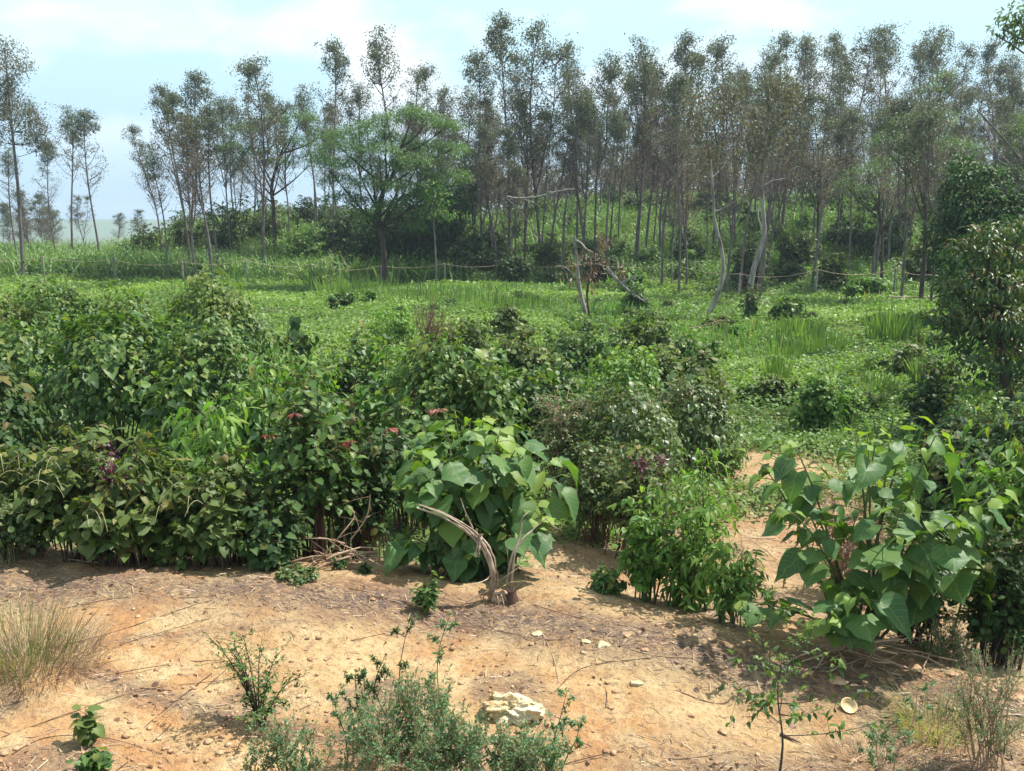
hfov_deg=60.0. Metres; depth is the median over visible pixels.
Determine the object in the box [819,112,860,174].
eucalyptus tree
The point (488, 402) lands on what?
vine mound
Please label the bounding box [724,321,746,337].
weed clump
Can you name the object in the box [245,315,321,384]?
shrub
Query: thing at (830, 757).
dry vine
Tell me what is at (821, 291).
weed clump
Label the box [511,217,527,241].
bush
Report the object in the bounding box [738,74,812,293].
eucalyptus tree
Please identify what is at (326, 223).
bush
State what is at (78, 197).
eucalyptus tree
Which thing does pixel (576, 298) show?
weed clump
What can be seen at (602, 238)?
bush
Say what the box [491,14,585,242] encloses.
eucalyptus tree
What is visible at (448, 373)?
vine mound
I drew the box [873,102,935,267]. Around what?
eucalyptus tree
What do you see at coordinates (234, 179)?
eucalyptus tree
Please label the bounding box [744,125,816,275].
eucalyptus tree
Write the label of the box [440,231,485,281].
bush
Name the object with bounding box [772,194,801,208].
bush
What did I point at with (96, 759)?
weed
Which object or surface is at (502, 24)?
eucalyptus tree
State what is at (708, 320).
weed clump
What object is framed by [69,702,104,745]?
weed
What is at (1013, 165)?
acacia tree
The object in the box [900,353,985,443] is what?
shrub
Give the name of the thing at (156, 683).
fallen leaves
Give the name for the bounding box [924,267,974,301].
bush
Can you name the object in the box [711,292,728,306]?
weed clump
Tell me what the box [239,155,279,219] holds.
eucalyptus tree
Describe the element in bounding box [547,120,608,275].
eucalyptus tree
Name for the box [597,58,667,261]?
eucalyptus tree
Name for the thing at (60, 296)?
vine mound
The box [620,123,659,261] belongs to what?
eucalyptus tree
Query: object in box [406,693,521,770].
fine leaved bush
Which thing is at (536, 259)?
bush
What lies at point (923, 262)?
eucalyptus tree
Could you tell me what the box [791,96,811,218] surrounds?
eucalyptus tree
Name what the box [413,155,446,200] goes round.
eucalyptus tree
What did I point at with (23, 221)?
eucalyptus tree
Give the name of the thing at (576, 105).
eucalyptus tree
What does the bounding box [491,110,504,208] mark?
eucalyptus tree
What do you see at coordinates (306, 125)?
eucalyptus tree
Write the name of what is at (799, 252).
bush
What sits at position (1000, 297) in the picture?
broadleaf tree
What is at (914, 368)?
grass clump
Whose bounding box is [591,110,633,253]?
eucalyptus tree
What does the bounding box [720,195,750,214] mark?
bush
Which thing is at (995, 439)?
shrub
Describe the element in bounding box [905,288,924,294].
weed clump
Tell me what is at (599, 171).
eucalyptus tree
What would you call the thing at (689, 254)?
bush
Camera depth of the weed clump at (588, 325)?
30.88 m
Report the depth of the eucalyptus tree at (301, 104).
73.21 m
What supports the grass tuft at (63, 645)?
on the ground at (638, 710)
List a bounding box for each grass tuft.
[0,582,110,689]
[0,599,146,707]
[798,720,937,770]
[869,666,1012,749]
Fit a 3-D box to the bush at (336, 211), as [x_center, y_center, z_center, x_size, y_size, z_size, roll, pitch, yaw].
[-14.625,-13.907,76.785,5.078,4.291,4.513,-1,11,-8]
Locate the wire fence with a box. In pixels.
[0,256,931,296]
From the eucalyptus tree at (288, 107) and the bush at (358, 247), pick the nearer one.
the bush at (358, 247)
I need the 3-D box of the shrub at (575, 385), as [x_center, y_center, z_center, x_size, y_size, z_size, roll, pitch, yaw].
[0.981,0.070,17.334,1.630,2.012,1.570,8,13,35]
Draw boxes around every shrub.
[0,440,68,556]
[0,493,53,567]
[13,422,131,562]
[66,469,172,570]
[78,427,211,562]
[147,465,250,571]
[157,395,271,556]
[189,440,285,565]
[194,627,312,727]
[216,346,302,486]
[235,497,313,571]
[243,359,374,561]
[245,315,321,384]
[246,336,358,446]
[317,318,392,427]
[318,366,416,560]
[333,338,434,457]
[358,296,430,347]
[358,386,447,534]
[405,291,469,364]
[417,501,561,606]
[422,526,519,581]
[442,347,520,463]
[446,316,496,359]
[480,322,559,389]
[495,355,570,473]
[516,339,599,432]
[524,381,607,504]
[538,313,629,376]
[556,434,633,547]
[584,439,690,567]
[589,306,687,357]
[606,486,682,604]
[610,448,753,612]
[629,342,686,409]
[664,327,740,379]
[670,349,736,434]
[690,523,771,627]
[782,463,908,608]
[788,360,857,431]
[835,368,875,425]
[886,578,953,648]
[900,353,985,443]
[903,428,995,539]
[928,393,1004,484]
[931,400,1023,656]
[934,378,1013,459]
[948,514,1023,670]
[969,392,1023,501]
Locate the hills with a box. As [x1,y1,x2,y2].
[0,217,240,236]
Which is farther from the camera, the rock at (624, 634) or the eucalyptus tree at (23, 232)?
the eucalyptus tree at (23, 232)
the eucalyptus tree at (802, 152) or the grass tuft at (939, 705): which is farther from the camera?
the eucalyptus tree at (802, 152)
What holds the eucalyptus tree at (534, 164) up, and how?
on the ground at (638, 710)
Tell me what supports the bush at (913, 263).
on the ground at (638, 710)
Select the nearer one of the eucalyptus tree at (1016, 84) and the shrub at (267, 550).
the shrub at (267, 550)
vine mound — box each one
[0,288,43,371]
[0,308,108,448]
[0,355,57,477]
[3,273,101,389]
[11,300,193,463]
[87,278,172,392]
[124,306,264,455]
[127,345,217,471]
[151,265,287,401]
[378,327,497,463]
[458,353,532,467]
[557,373,695,504]
[578,333,677,426]
[632,367,753,479]
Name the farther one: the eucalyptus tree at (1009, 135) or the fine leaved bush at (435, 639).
the eucalyptus tree at (1009, 135)
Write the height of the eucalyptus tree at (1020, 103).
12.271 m
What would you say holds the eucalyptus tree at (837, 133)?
on the ground at (638, 710)
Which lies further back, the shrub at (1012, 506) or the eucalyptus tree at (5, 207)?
the eucalyptus tree at (5, 207)
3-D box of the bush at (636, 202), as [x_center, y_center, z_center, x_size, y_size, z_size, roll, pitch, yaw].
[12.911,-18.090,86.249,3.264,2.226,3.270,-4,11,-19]
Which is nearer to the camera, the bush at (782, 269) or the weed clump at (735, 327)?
the weed clump at (735, 327)
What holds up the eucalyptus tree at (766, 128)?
on the ground at (638, 710)
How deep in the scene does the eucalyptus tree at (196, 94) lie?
61.55 m
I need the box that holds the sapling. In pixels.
[719,603,890,770]
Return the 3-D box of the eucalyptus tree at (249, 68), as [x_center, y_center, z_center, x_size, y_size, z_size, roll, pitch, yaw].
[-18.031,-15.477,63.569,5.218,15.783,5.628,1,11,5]
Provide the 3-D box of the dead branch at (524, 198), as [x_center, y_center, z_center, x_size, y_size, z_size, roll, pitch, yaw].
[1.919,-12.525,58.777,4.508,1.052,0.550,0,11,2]
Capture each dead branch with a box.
[507,188,574,204]
[507,198,549,245]
[603,266,656,301]
[692,319,726,327]
[888,296,934,298]
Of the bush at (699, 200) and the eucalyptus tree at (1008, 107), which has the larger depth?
the bush at (699, 200)
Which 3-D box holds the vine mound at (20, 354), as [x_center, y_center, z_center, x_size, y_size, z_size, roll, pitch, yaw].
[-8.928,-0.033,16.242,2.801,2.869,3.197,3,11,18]
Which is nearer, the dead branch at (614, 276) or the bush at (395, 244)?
the dead branch at (614, 276)
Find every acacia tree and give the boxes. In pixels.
[212,108,338,252]
[305,101,475,283]
[830,150,922,278]
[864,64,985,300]
[964,109,1023,198]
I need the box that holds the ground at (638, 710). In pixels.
[0,206,1023,770]
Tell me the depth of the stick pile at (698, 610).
7.55 m
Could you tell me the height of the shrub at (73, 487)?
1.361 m
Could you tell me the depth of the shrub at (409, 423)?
11.40 m
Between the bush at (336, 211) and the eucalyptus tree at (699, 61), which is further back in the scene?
the bush at (336, 211)
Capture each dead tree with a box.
[556,236,597,317]
[562,224,632,318]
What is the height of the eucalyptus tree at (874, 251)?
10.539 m
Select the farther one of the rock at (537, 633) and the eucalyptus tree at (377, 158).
the eucalyptus tree at (377, 158)
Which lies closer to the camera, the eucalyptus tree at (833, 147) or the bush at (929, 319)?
the bush at (929, 319)
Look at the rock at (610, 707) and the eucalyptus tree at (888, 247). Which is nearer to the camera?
the rock at (610, 707)
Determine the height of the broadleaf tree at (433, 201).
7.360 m
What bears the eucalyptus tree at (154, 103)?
on the ground at (638, 710)
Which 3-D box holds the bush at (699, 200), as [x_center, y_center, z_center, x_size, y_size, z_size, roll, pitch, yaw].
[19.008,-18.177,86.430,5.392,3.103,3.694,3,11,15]
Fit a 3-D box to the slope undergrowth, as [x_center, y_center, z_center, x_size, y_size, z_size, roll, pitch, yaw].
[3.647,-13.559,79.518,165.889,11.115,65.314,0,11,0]
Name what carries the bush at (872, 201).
on the ground at (638, 710)
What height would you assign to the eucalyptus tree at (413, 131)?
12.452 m
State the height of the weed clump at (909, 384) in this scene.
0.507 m
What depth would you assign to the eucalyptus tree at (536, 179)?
111.87 m
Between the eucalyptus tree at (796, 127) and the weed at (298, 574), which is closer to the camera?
the weed at (298, 574)
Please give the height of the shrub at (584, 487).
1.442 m
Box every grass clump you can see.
[301,263,331,287]
[309,271,398,293]
[365,281,470,302]
[421,286,515,305]
[454,289,541,312]
[489,288,576,309]
[756,335,809,364]
[759,352,794,380]
[761,309,835,344]
[792,325,855,357]
[827,360,881,374]
[855,368,905,397]
[861,304,925,342]
[901,350,958,386]
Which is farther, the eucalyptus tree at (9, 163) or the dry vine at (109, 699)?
the eucalyptus tree at (9, 163)
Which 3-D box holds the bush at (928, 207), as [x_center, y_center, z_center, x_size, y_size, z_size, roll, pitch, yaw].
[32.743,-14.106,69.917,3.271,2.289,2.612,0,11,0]
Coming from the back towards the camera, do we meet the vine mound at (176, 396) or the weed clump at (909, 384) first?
the weed clump at (909, 384)
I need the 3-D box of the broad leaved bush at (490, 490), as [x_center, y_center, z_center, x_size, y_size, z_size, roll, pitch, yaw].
[-0.293,1.093,8.528,1.870,1.679,1.662,0,11,0]
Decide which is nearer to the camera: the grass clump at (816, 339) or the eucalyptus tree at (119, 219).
the grass clump at (816, 339)
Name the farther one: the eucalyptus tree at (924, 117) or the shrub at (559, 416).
the eucalyptus tree at (924, 117)
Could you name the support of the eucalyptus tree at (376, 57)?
on the ground at (638, 710)
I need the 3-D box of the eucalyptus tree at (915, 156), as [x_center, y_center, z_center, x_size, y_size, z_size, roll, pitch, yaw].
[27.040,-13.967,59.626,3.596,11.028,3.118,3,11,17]
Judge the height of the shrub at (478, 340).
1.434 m
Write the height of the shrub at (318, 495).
2.049 m
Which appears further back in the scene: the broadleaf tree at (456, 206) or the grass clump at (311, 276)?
the broadleaf tree at (456, 206)
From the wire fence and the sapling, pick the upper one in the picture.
the wire fence
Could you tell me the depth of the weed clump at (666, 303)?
39.52 m
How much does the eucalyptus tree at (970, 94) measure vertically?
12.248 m
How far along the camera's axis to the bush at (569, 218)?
81.97 m
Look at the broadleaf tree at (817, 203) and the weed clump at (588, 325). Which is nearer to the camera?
the weed clump at (588, 325)
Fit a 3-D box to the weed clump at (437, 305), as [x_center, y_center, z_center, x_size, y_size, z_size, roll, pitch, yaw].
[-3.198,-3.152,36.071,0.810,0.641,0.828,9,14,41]
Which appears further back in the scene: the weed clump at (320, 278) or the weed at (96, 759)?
the weed clump at (320, 278)
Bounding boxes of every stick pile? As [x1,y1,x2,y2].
[62,543,175,565]
[243,538,390,574]
[582,586,822,624]
[729,526,905,560]
[787,618,962,675]
[848,738,1022,770]
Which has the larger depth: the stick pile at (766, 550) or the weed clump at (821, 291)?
the weed clump at (821, 291)
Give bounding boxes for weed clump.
[307,306,330,319]
[314,273,334,290]
[323,290,358,308]
[362,289,376,301]
[392,304,407,311]
[422,301,442,309]
[443,298,454,304]
[487,300,527,334]
[498,292,513,301]
[511,290,530,298]
[534,292,550,302]
[569,294,591,303]
[576,318,596,333]
[593,297,604,302]
[612,306,639,318]
[616,284,652,309]
[659,298,676,309]
[700,315,740,328]
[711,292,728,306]
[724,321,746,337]
[727,382,759,401]
[751,372,783,404]
[764,353,785,365]
[767,375,802,405]
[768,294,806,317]
[782,332,810,347]
[795,281,807,289]
[802,309,818,317]
[814,345,837,359]
[816,289,826,296]
[828,370,847,378]
[834,375,856,397]
[835,296,854,305]
[838,368,870,386]
[839,374,863,392]
[844,365,867,376]
[854,385,896,412]
[860,312,891,322]
[863,350,892,370]
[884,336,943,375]
[894,384,947,412]
[898,380,924,391]
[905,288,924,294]
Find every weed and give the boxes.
[67,740,112,770]
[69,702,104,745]
[273,562,319,586]
[329,556,347,569]
[357,558,372,574]
[409,570,443,613]
[586,563,629,595]
[704,443,748,481]
[730,574,813,669]
[855,680,939,770]
[911,606,981,667]
[941,631,1023,770]
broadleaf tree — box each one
[351,155,498,270]
[409,146,500,225]
[415,171,458,282]
[787,161,849,242]
[914,218,1023,422]
[918,147,1023,285]
[931,207,1023,390]
[985,0,1023,53]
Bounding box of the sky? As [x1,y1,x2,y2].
[0,0,1023,219]
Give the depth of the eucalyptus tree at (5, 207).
95.24 m
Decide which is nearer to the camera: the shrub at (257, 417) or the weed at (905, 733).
the weed at (905, 733)
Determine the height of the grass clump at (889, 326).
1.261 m
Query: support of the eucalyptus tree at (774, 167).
on the ground at (638, 710)
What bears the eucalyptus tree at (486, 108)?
on the ground at (638, 710)
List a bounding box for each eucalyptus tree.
[0,34,60,275]
[0,146,23,255]
[0,202,8,240]
[0,202,15,241]
[0,213,15,240]
[1,214,36,245]
[7,188,40,250]
[10,207,30,236]
[13,205,38,243]
[27,191,51,240]
[30,139,64,254]
[31,205,63,241]
[33,212,66,244]
[34,204,64,243]
[49,103,86,250]
[60,108,108,253]
[65,194,94,243]
[109,211,126,242]
[119,124,171,245]
[128,209,146,234]
[141,79,200,260]
[141,146,176,280]
[158,87,225,278]
[161,109,221,274]
[164,69,225,267]
[169,119,208,251]
[183,95,228,265]
[198,89,250,254]
[216,143,250,211]
[222,96,242,220]
[227,52,293,265]
[227,151,253,220]
[236,111,271,230]
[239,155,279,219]
[257,91,303,245]
[289,83,321,226]
[297,113,322,221]
[307,34,361,255]
[309,139,345,218]
[315,97,351,210]
[337,76,380,215]
[358,24,409,230]
[363,157,387,208]
[390,59,440,187]
[397,140,416,215]
[398,106,434,198]
[399,108,435,164]
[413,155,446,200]
[420,83,471,192]
[427,124,463,193]
[428,114,463,184]
[447,80,480,216]
[454,46,506,242]
[456,120,522,278]
[462,118,510,247]
[470,89,506,252]
[473,8,538,248]
[482,159,533,259]
[488,150,505,216]
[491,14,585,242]
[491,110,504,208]
[497,87,553,261]
[497,130,534,255]
[499,47,544,237]
[522,93,596,269]
[529,131,543,193]
[529,141,544,197]
[534,109,557,244]
[537,136,561,213]
[547,76,598,265]
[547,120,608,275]
[551,151,569,198]
[554,50,586,238]
[554,83,603,236]
[565,97,610,272]
[582,130,611,210]
[585,48,632,249]
[586,106,637,279]
[586,137,606,201]
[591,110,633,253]
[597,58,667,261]
[597,70,641,237]
[602,148,621,185]
[617,33,674,264]
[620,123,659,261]
[621,138,640,194]
[626,59,675,248]
[630,104,667,242]
[637,128,698,265]
[638,48,719,286]
[650,46,709,256]
[651,68,704,291]
[660,134,708,285]
[663,111,690,213]
[664,28,708,224]
[667,79,748,313]
[687,115,722,253]
[694,143,715,205]
[696,30,752,249]
[696,72,779,296]
[705,131,735,248]
[708,137,742,193]
[721,55,809,316]
[725,69,758,244]
[726,62,757,193]
[728,109,779,294]
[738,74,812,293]
[741,118,760,186]
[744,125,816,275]
[747,41,793,226]
[747,78,805,292]
[760,109,797,225]
[763,28,828,225]
[784,135,816,219]
[785,87,853,292]
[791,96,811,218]
[792,35,822,199]
[794,114,813,180]
[803,102,841,245]
[814,28,849,204]
[814,135,832,170]
[816,21,902,217]
[818,64,872,251]
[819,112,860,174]
[821,102,887,271]
[845,104,893,228]
[851,43,892,196]
[855,129,886,180]
[856,109,914,276]
[866,89,919,276]
[867,19,917,216]
[869,86,965,298]
[870,125,891,173]
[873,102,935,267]
[887,91,966,300]
[897,95,946,241]
[899,33,937,192]
[905,22,981,236]
[906,69,988,237]
[933,132,970,176]
[945,38,1007,182]
[949,114,984,166]
[950,127,978,170]
[960,126,995,201]
[965,125,992,160]
[970,90,1023,187]
[972,48,1007,165]
[975,50,1023,152]
[979,69,1023,180]
[990,107,1023,204]
[990,128,1023,201]
[999,89,1023,147]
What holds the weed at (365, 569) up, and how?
on the ground at (638, 710)
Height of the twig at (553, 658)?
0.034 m
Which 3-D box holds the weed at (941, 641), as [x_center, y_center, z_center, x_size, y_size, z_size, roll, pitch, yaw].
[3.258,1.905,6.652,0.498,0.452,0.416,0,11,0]
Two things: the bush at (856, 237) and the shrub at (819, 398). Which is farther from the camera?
the bush at (856, 237)
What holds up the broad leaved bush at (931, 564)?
on the ground at (638, 710)
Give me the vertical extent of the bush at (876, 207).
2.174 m
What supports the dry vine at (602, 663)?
on the ground at (638, 710)
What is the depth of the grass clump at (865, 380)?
21.42 m
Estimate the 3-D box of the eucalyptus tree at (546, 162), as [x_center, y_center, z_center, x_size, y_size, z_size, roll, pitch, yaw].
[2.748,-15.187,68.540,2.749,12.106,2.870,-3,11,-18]
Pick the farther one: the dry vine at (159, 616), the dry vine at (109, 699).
the dry vine at (159, 616)
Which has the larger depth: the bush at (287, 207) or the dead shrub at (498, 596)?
the bush at (287, 207)
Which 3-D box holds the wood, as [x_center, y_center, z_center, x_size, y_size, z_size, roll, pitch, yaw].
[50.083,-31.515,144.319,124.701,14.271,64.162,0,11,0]
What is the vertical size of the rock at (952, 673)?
0.049 m
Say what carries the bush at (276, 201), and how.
on the ground at (638, 710)
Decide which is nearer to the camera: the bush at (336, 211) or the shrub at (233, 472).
the shrub at (233, 472)
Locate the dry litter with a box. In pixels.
[0,520,1023,770]
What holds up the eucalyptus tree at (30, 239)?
on the ground at (638, 710)
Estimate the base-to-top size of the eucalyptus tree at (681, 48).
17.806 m
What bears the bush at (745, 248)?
on the ground at (638, 710)
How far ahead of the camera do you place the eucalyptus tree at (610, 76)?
67.17 m
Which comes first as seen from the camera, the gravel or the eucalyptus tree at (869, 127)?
the gravel
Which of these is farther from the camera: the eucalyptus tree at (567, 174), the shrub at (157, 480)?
the eucalyptus tree at (567, 174)
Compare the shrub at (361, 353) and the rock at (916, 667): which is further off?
the shrub at (361, 353)
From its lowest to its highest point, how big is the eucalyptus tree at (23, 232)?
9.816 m
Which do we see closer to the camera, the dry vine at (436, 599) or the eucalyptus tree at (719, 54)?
the dry vine at (436, 599)
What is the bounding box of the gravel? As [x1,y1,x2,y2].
[0,512,1023,770]
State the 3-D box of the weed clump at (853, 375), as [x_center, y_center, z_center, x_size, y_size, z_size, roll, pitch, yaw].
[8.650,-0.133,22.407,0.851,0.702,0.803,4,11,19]
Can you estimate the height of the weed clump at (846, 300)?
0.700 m
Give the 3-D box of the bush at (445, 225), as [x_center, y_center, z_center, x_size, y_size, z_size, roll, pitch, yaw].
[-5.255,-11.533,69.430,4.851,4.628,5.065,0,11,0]
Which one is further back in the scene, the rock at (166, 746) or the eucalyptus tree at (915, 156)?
the eucalyptus tree at (915, 156)
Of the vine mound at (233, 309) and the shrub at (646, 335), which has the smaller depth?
the vine mound at (233, 309)
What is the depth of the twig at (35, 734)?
5.53 m
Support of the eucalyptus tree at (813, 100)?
on the ground at (638, 710)
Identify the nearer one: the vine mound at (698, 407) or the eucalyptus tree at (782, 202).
the vine mound at (698, 407)
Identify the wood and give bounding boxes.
[454,139,996,211]
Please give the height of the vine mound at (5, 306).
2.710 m
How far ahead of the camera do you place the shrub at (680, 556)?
7.64 m
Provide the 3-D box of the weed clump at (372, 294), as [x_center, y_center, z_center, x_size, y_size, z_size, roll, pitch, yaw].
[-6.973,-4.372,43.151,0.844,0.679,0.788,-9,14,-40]
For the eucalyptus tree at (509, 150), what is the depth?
62.75 m
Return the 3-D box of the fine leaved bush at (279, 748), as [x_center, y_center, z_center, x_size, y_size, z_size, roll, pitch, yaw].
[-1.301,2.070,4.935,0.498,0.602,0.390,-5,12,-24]
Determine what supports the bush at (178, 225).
on the ground at (638, 710)
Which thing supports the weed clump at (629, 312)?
on the ground at (638, 710)
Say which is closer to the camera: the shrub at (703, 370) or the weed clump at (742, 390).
the shrub at (703, 370)
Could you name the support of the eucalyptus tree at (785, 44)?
on the ground at (638, 710)
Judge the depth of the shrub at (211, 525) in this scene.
8.12 m
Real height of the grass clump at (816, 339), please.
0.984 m
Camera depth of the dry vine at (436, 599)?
7.50 m
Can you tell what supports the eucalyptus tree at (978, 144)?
on the ground at (638, 710)
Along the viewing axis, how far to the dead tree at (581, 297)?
34.74 m
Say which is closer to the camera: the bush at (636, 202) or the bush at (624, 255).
the bush at (624, 255)
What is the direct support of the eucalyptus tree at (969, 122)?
on the ground at (638, 710)
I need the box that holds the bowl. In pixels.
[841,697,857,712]
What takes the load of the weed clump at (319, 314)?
on the ground at (638, 710)
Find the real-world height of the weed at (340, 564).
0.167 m
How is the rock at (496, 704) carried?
on the ground at (638, 710)
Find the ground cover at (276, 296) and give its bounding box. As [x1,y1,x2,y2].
[0,246,1023,613]
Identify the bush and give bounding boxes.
[114,220,173,256]
[158,207,210,254]
[160,215,195,231]
[188,211,223,224]
[193,195,266,256]
[237,201,270,215]
[239,707,324,770]
[240,202,291,243]
[250,199,305,219]
[267,218,332,268]
[270,205,295,214]
[280,195,346,227]
[297,198,331,215]
[304,204,357,253]
[311,661,474,770]
[312,201,370,228]
[326,666,373,762]
[327,202,367,256]
[332,217,398,273]
[339,612,419,754]
[349,213,397,262]
[384,409,578,582]
[386,232,438,267]
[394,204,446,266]
[396,228,455,265]
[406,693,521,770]
[422,611,459,760]
[429,210,474,245]
[433,219,494,272]
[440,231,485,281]
[475,215,516,255]
[476,247,506,277]
[484,708,573,770]
[494,247,533,282]
[504,240,533,253]
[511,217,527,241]
[512,194,560,219]
[516,243,537,255]
[529,231,573,269]
[530,243,558,271]
[538,258,573,283]
[545,687,587,770]
[560,208,587,227]
[564,230,593,253]
[572,230,603,257]
[575,249,619,282]
[593,233,621,242]
[594,186,636,207]
[608,241,632,257]
[614,247,641,263]
[615,266,647,292]
[622,191,642,209]
[627,190,664,207]
[634,243,670,270]
[643,187,694,206]
[657,206,694,223]
[665,258,710,275]
[668,227,708,262]
[668,228,696,242]
[681,247,713,266]
[683,183,732,211]
[699,210,738,224]
[700,199,725,217]
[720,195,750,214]
[729,235,772,290]
[731,240,757,259]
[733,416,1018,654]
[737,182,789,207]
[738,199,765,225]
[742,213,780,232]
[767,224,797,245]
[767,257,808,284]
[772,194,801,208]
[774,227,822,263]
[790,209,823,234]
[803,192,828,207]
[811,251,858,291]
[820,202,876,256]
[842,274,891,295]
[849,190,884,206]
[857,193,881,219]
[860,212,916,259]
[867,194,891,219]
[879,211,916,232]
[893,233,945,281]
[897,311,936,327]
[903,189,920,208]
[907,193,934,217]
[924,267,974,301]
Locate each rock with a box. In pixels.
[162,744,171,749]
[482,691,544,730]
[532,630,541,635]
[581,639,590,643]
[597,640,610,648]
[606,705,614,709]
[622,632,631,636]
[630,680,643,685]
[718,728,727,734]
[743,742,752,746]
[828,675,848,685]
[907,663,925,672]
[945,671,958,677]
[1003,692,1023,702]
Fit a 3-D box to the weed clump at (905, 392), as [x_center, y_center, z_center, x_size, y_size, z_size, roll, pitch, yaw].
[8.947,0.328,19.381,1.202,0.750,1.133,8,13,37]
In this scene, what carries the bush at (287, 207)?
on the ground at (638, 710)
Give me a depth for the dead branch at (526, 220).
59.46 m
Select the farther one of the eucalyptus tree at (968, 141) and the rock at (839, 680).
the eucalyptus tree at (968, 141)
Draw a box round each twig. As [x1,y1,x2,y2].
[0,728,58,737]
[133,673,211,736]
[179,636,201,665]
[543,634,558,681]
[630,648,707,656]
[780,732,802,743]
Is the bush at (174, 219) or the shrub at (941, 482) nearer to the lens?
the shrub at (941, 482)
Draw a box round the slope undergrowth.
[0,188,1023,295]
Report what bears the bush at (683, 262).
on the ground at (638, 710)
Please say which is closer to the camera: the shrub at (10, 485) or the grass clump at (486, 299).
the shrub at (10, 485)
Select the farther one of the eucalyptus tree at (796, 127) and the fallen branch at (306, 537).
the eucalyptus tree at (796, 127)
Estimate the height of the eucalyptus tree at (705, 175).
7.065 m
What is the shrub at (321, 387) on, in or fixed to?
on the ground at (638, 710)
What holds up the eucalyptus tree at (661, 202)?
on the ground at (638, 710)
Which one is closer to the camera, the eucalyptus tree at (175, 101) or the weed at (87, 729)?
the weed at (87, 729)
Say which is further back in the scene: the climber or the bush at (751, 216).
the bush at (751, 216)
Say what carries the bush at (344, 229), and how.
on the ground at (638, 710)
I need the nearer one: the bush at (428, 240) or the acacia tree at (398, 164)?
the acacia tree at (398, 164)
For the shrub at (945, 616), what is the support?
on the ground at (638, 710)
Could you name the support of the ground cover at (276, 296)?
on the ground at (638, 710)
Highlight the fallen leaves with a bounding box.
[0,487,1023,770]
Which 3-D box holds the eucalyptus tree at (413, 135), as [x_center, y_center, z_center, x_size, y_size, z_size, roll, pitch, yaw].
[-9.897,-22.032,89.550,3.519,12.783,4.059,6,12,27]
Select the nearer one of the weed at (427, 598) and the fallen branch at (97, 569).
the weed at (427, 598)
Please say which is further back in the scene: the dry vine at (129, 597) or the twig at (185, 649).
the dry vine at (129, 597)
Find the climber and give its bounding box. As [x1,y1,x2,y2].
[737,281,762,317]
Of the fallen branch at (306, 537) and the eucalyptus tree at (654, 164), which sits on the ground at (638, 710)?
the eucalyptus tree at (654, 164)
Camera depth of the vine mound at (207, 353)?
14.29 m
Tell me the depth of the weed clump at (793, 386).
20.15 m
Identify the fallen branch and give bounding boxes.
[68,555,131,584]
[245,530,344,550]
[314,507,361,565]
[344,494,380,540]
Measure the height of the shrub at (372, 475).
2.206 m
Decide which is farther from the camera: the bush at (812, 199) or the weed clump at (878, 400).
the bush at (812, 199)
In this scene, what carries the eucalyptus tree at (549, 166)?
on the ground at (638, 710)
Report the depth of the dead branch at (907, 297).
43.91 m
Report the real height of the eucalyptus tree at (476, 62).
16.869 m
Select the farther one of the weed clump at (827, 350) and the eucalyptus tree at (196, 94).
the eucalyptus tree at (196, 94)
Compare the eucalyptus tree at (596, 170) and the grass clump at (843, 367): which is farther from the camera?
the eucalyptus tree at (596, 170)
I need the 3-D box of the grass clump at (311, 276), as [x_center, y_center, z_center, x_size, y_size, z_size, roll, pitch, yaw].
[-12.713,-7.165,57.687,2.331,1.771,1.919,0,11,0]
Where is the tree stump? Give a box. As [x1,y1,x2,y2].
[499,579,521,604]
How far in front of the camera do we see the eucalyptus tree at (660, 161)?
62.66 m
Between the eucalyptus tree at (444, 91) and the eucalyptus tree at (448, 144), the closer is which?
the eucalyptus tree at (444, 91)
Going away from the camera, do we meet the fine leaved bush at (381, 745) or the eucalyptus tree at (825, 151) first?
the fine leaved bush at (381, 745)
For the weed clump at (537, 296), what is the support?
on the ground at (638, 710)
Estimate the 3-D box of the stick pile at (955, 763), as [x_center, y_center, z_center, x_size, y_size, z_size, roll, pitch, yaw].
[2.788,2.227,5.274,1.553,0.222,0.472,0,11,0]
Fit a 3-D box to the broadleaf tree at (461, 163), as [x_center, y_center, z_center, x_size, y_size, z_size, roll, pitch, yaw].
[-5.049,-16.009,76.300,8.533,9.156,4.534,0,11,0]
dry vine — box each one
[1,618,208,685]
[1,679,235,737]
[7,659,223,705]
[11,732,161,754]
[37,586,249,650]
[62,592,231,608]
[116,650,249,770]
[282,599,490,613]
[304,622,520,650]
[447,604,613,639]
[533,604,698,643]
[555,654,690,691]
[565,750,737,763]
[676,685,809,703]
[744,749,924,765]
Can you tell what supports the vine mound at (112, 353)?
on the ground at (638, 710)
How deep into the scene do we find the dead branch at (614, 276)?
35.24 m
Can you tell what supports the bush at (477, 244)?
on the ground at (638, 710)
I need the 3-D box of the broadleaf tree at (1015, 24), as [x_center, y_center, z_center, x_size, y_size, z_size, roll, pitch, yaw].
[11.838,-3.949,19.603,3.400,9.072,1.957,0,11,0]
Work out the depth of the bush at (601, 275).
60.98 m
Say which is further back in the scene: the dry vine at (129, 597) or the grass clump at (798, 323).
the grass clump at (798, 323)
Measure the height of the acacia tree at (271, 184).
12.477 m
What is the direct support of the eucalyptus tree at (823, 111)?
on the ground at (638, 710)
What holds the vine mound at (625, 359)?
on the ground at (638, 710)
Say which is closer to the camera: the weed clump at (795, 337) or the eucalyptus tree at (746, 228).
the weed clump at (795, 337)
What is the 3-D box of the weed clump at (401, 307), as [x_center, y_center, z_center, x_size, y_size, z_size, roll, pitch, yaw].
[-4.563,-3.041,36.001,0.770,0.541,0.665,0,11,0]

